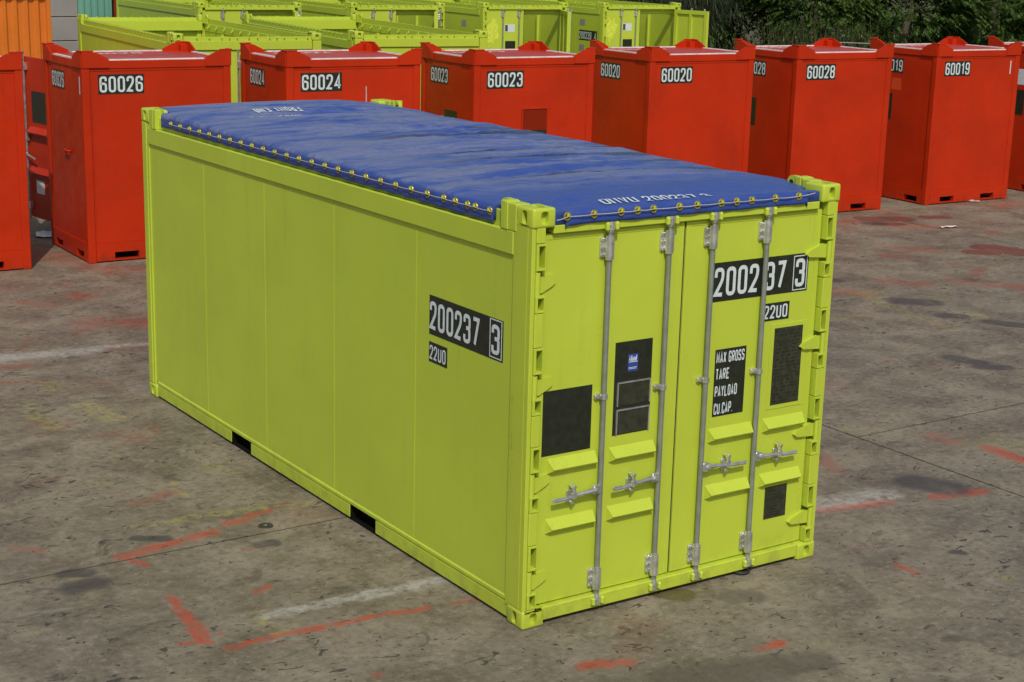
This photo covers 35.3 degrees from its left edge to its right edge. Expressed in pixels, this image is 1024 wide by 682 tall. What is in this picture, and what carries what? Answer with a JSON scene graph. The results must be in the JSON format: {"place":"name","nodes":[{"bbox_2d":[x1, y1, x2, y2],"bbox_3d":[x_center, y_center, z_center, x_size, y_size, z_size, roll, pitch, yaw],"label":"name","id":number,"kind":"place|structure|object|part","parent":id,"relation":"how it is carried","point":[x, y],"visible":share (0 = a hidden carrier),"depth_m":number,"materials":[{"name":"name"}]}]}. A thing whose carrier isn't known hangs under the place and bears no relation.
{"place":"outdoors","nodes":[
{"label":"outdoors","id":0,"kind":"place"},
{"bbox_2d":[0,187,1023,681],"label":"concrete yard","id":1,"kind":"structure","parent":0,"point":[138,543],"depth_m":11.27,"materials":[{"name":"grey concrete"}]},
{"bbox_2d":[0,51,31,269],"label":"red cabinet","id":2,"kind":"object","parent":1,"relation":"on","point":[15,246],"visible":1,"depth_m":19.54,"materials":[{"name":"metal"}]},
{"bbox_2d":[0,0,51,58],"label":"orange container","id":3,"kind":"object","parent":1,"relation":"on","point":[25,26],"depth_m":29.12,"materials":[{"name":"metal"}]},
{"bbox_2d":[36,230,51,236],"bbox_3d":[-6.393,-1.476,22.123,0.313,0.029,0.435,-3,14,-16],"label":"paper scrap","id":4,"kind":"object","parent":1,"relation":"on","point":[43,233],"visible":0.66,"depth_m":22.11,"materials":[{"name":"white paper"}]},
{"bbox_2d":[50,0,78,51],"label":"grey shed","id":5,"kind":"structure","parent":1,"relation":"on","point":[64,23],"depth_m":32.19,"materials":[{"name":"paint"}]},
{"bbox_2d":[77,0,111,16],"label":"teal container","id":6,"kind":"object","parent":1,"relation":"on","point":[95,8],"depth_m":41.86,"materials":[{"name":"metal"}]},
{"bbox_2d":[112,0,116,16],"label":"rust red container","id":7,"kind":"object","parent":1,"relation":"on","point":[114,13],"depth_m":42.11,"materials":[{"name":"red metal"}]},
{"bbox_2d":[22,41,231,263],"bbox_3d":[-5.157,-2.621,21.456,2.060,2.656,2.436,-7,16,-32],"label":"red cabinet","id":8,"kind":"object","parent":1,"relation":"on","point":[83,132],"visible":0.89,"depth_m":20.42,"materials":[{"name":"metal"}]},
{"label":"door","id":9,"kind":"part","parent":8,"relation":"part of","materials":[{"name":"red paint"}]},
{"bbox_2d":[77,14,321,102],"bbox_3d":[-5.590,-4.245,28.097,2.456,2.602,6.089,-6,16,-28],"label":"shipping container","id":10,"kind":"object","parent":1,"relation":"on","point":[203,33],"visible":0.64,"depth_m":27.82,"materials":[{"name":"metal"}]},
{"bbox_2d":[147,30,200,36],"bbox_3d":[-6.458,-4.927,30.917,1.130,2.426,0.154,-6,16,-28],"label":"door","id":11,"kind":"structure","parent":10,"relation":"in","point":[186,33],"depth_m":30.74,"materials":[{"name":"paint"}]},
{"bbox_2d":[116,0,301,23],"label":"shipping container","id":12,"kind":"object","parent":1,"relation":"on","point":[232,11],"visible":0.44,"depth_m":36.26,"materials":[{"name":"metal"}]},
{"bbox_2d":[203,8,247,23],"bbox_3d":[-6.380,-6.140,35.718,1.130,2.479,0.154,-7,16,-30],"label":"door","id":13,"kind":"structure","parent":12,"relation":"in","point":[234,16],"depth_m":35.49,"materials":[{"name":"paint"}]},
{"bbox_2d":[292,9,300,16],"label":"door","id":14,"kind":"structure","parent":12,"relation":"in","point":[294,13],"depth_m":35.33,"materials":[{"name":"paint"}]},
{"bbox_2d":[258,523,272,528],"bbox_3d":[-1.749,1.310,11.415,0.110,0.009,0.110,-8,17,-33],"label":"ground plug","id":15,"kind":"object","parent":1,"relation":"in","point":[265,525],"visible":1,"depth_m":11.40,"materials":[{"name":"metal"}]},
{"bbox_2d":[237,41,421,109],"bbox_3d":[-2.709,-2.805,22.451,1.989,2.656,2.411,-7,16,-30],"label":"red cabinet","id":16,"kind":"object","parent":1,"relation":"on","point":[352,73],"visible":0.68,"depth_m":21.39,"materials":[{"name":"metal"}]},
{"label":"door","id":17,"kind":"part","parent":16,"relation":"part of","materials":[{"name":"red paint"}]},
{"bbox_2d":[257,0,444,28],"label":"shipping container","id":18,"kind":"object","parent":1,"relation":"on","point":[426,15],"visible":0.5,"depth_m":38.18,"materials":[{"name":"metal"}]},
{"bbox_2d":[355,8,395,21],"bbox_3d":[-3.237,-6.548,37.689,1.130,2.479,0.154,-6,16,-29],"label":"door","id":19,"kind":"structure","parent":18,"relation":"in","point":[383,15],"depth_m":37.49,"materials":[{"name":"paint"}]},
{"bbox_2d":[434,9,441,28],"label":"door","id":20,"kind":"structure","parent":18,"relation":"in","point":[437,14],"depth_m":37.25,"materials":[{"name":"paint"}]},
{"bbox_2d":[242,14,487,110],"bbox_3d":[-2.900,-4.624,29.904,2.456,2.602,6.089,-6,16,-26],"label":"shipping container","id":21,"kind":"object","parent":1,"relation":"on","point":[340,33],"visible":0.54,"depth_m":28.67,"materials":[{"name":"metal"}]},
{"bbox_2d":[322,29,354,33],"bbox_3d":[-3.698,-5.309,32.745,1.130,2.426,0.154,-6,16,-26],"label":"door","id":22,"kind":"structure","parent":21,"relation":"in","point":[336,30],"depth_m":32.57,"materials":[{"name":"paint"}]},
{"bbox_2d":[390,0,571,52],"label":"shipping container","id":23,"kind":"object","parent":1,"relation":"on","point":[506,24],"visible":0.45,"depth_m":39.92,"materials":[{"name":"metal"}]},
{"bbox_2d":[484,8,523,48],"bbox_3d":[-0.231,-6.981,39.750,1.130,2.479,0.154,-6,16,-29],"label":"door","id":24,"kind":"structure","parent":23,"relation":"in","point":[504,27],"depth_m":39.58,"materials":[{"name":"paint"}]},
{"bbox_2d":[559,8,571,52],"bbox_3d":[1.322,-7.012,40.031,0.154,2.479,1.215,-1,14,-8],"label":"door","id":25,"kind":"structure","parent":23,"relation":"in","point":[565,16],"depth_m":39.72,"materials":[{"name":"paint"}]},
{"bbox_2d":[141,86,840,629],"bbox_3d":[-0.575,-0.335,12.547,2.456,2.715,6.089,-8,17,-33],"label":"shipping container","id":26,"kind":"object","parent":1,"relation":"on","point":[521,414],"visible":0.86,"depth_m":10.43,"materials":[{"name":"metal"}]},
{"bbox_2d":[161,100,819,228],"bbox_3d":[-0.540,-1.482,12.255,2.444,0.193,6.058,-8,17,-33],"label":"tarpaulin","id":27,"kind":"object","parent":26,"relation":"on","point":[482,166],"visible":1,"depth_m":11.24,"materials":[{"name":"blue fabric"}]},
{"bbox_2d":[527,216,684,604],"bbox_3d":[0.558,0.455,9.850,1.130,2.426,0.154,-8,17,-33],"label":"door","id":28,"kind":"structure","parent":26,"relation":"in","point":[606,387],"depth_m":9.84,"materials":[{"name":"paint"}]},
{"bbox_2d":[668,207,831,579],"bbox_3d":[1.547,0.320,10.498,1.215,2.426,0.154,-8,17,-33],"label":"door","id":29,"kind":"structure","parent":26,"relation":"in","point":[747,339],"depth_m":10.45,"materials":[{"name":"paint"}]},
{"bbox_2d":[420,41,595,141],"bbox_3d":[-0.111,-2.928,23.212,1.989,2.656,1.638,-7,16,-30],"label":"red cabinet","id":30,"kind":"object","parent":1,"relation":"on","point":[539,86],"visible":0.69,"depth_m":22.48,"materials":[{"name":"metal"}]},
{"bbox_2d":[508,0,708,52],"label":"shipping container","id":31,"kind":"object","parent":1,"relation":"on","point":[611,23],"visible":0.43,"depth_m":41.99,"materials":[{"name":"metal"}]},
{"bbox_2d":[604,7,639,47],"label":"door","id":32,"kind":"structure","parent":31,"relation":"in","point":[622,26],"depth_m":41.63,"materials":[{"name":"paint"}]},
{"bbox_2d":[673,8,708,46],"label":"door","id":33,"kind":"structure","parent":31,"relation":"in","point":[688,24],"depth_m":41.91,"materials":[{"name":"paint"}]},
{"bbox_2d":[589,39,756,171],"bbox_3d":[2.394,-3.256,24.796,1.989,2.656,1.638,-7,16,-31],"label":"red cabinet","id":34,"kind":"object","parent":1,"relation":"on","point":[688,100],"visible":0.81,"depth_m":24.10,"materials":[{"name":"metal"}]},
{"bbox_2d":[732,566,751,574],"bbox_3d":[1.546,1.519,10.803,0.133,0.054,0.182,11,17,34],"label":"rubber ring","id":35,"kind":"object","parent":1,"relation":"on","point":[747,571],"visible":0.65,"depth_m":10.73,"materials":[{"name":"black rubber"}]},
{"bbox_2d":[734,38,894,211],"bbox_3d":[4.794,-3.514,26.081,1.989,2.656,1.638,-7,16,-30],"label":"red cabinet","id":36,"kind":"object","parent":1,"relation":"on","point":[819,108],"visible":0.88,"depth_m":25.41,"materials":[{"name":"metal"}]},
{"bbox_2d":[870,37,1022,204],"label":"red cabinet","id":37,"kind":"object","parent":1,"relation":"on","point":[951,112],"visible":0.84,"depth_m":26.89,"materials":[{"name":"metal"}]},
{"bbox_2d":[988,36,1023,190],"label":"red cabinet","id":38,"kind":"object","parent":1,"relation":"on","point":[1016,174],"visible":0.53,"depth_m":28.59,"materials":[{"name":"metal"}]},
{"bbox_2d":[710,0,1000,48],"bbox_3d":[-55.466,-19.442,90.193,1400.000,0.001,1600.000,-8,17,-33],"label":"ground","id":39,"kind":"structure","parent":0,"point":[753,40],"depth_m":92.31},
{"bbox_2d":[615,0,699,8],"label":"drooping tree","id":40,"kind":"object","parent":39,"relation":"on","point":[645,1],"depth_m":53.50,"materials":[{"name":"green plant"}]},
{"bbox_2d":[625,0,751,49],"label":"drooping tree","id":41,"kind":"object","parent":39,"relation":"on","point":[700,6],"visible":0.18,"depth_m":55.96,"materials":[{"name":"green plant"}]},
{"bbox_2d":[673,0,749,47],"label":"drooping tree","id":42,"kind":"object","parent":39,"relation":"on","point":[721,14],"visible":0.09,"depth_m":60.93,"materials":[{"name":"green plant"}]},
{"bbox_2d":[707,0,772,49],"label":"leafy tree","id":43,"kind":"object","parent":39,"relation":"on","point":[732,32],"visible":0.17,"depth_m":62.00,"materials":[{"name":"green plant"}]},
{"bbox_2d":[736,0,906,46],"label":"leafy tree","id":44,"kind":"object","parent":39,"relation":"on","point":[763,5],"visible":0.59,"depth_m":58.41,"materials":[{"name":"green plant"}]},
{"bbox_2d":[742,0,905,44],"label":"leafy tree","id":45,"kind":"object","parent":39,"relation":"on","point":[817,1],"visible":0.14,"depth_m":63.52,"materials":[{"name":"green plant"}]},
{"bbox_2d":[715,14,986,49],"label":"weeds","id":46,"kind":"object","parent":39,"relation":"on","point":[788,39],"visible":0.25,"depth_m":55.77,"materials":[{"name":"green plant"}]},
{"bbox_2d":[825,0,989,43],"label":"leafy tree","id":47,"kind":"object","parent":39,"relation":"on","point":[922,24],"visible":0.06,"depth_m":65.75,"materials":[{"name":"green plant"}]},
{"bbox_2d":[818,0,1005,48],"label":"leafy tree","id":48,"kind":"object","parent":39,"relation":"on","point":[949,19],"visible":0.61,"depth_m":59.36,"materials":[{"name":"green plant"}]},
{"bbox_2d":[895,0,1023,45],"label":"leafy tree","id":49,"kind":"object","parent":39,"relation":"on","point":[1001,31],"visible":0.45,"depth_m":60.20,"materials":[{"name":"green plant"}]},
{"bbox_2d":[930,2,1023,39],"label":"leafy tree","id":50,"kind":"object","parent":39,"relation":"on","point":[997,24],"visible":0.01,"depth_m":68.66,"materials":[{"name":"green plant"}]},
{"bbox_2d":[991,0,1023,41],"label":"leafy tree","id":51,"kind":"object","parent":39,"relation":"on","point":[1015,25],"visible":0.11,"depth_m":64.68,"materials":[{"name":"green plant"}]},
{"bbox_2d":[840,42,886,44],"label":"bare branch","id":52,"kind":"object","parent":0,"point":[857,43],"visible":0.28,"depth_m":54.29,"materials":[{"name":"brown wood"}]}
]}

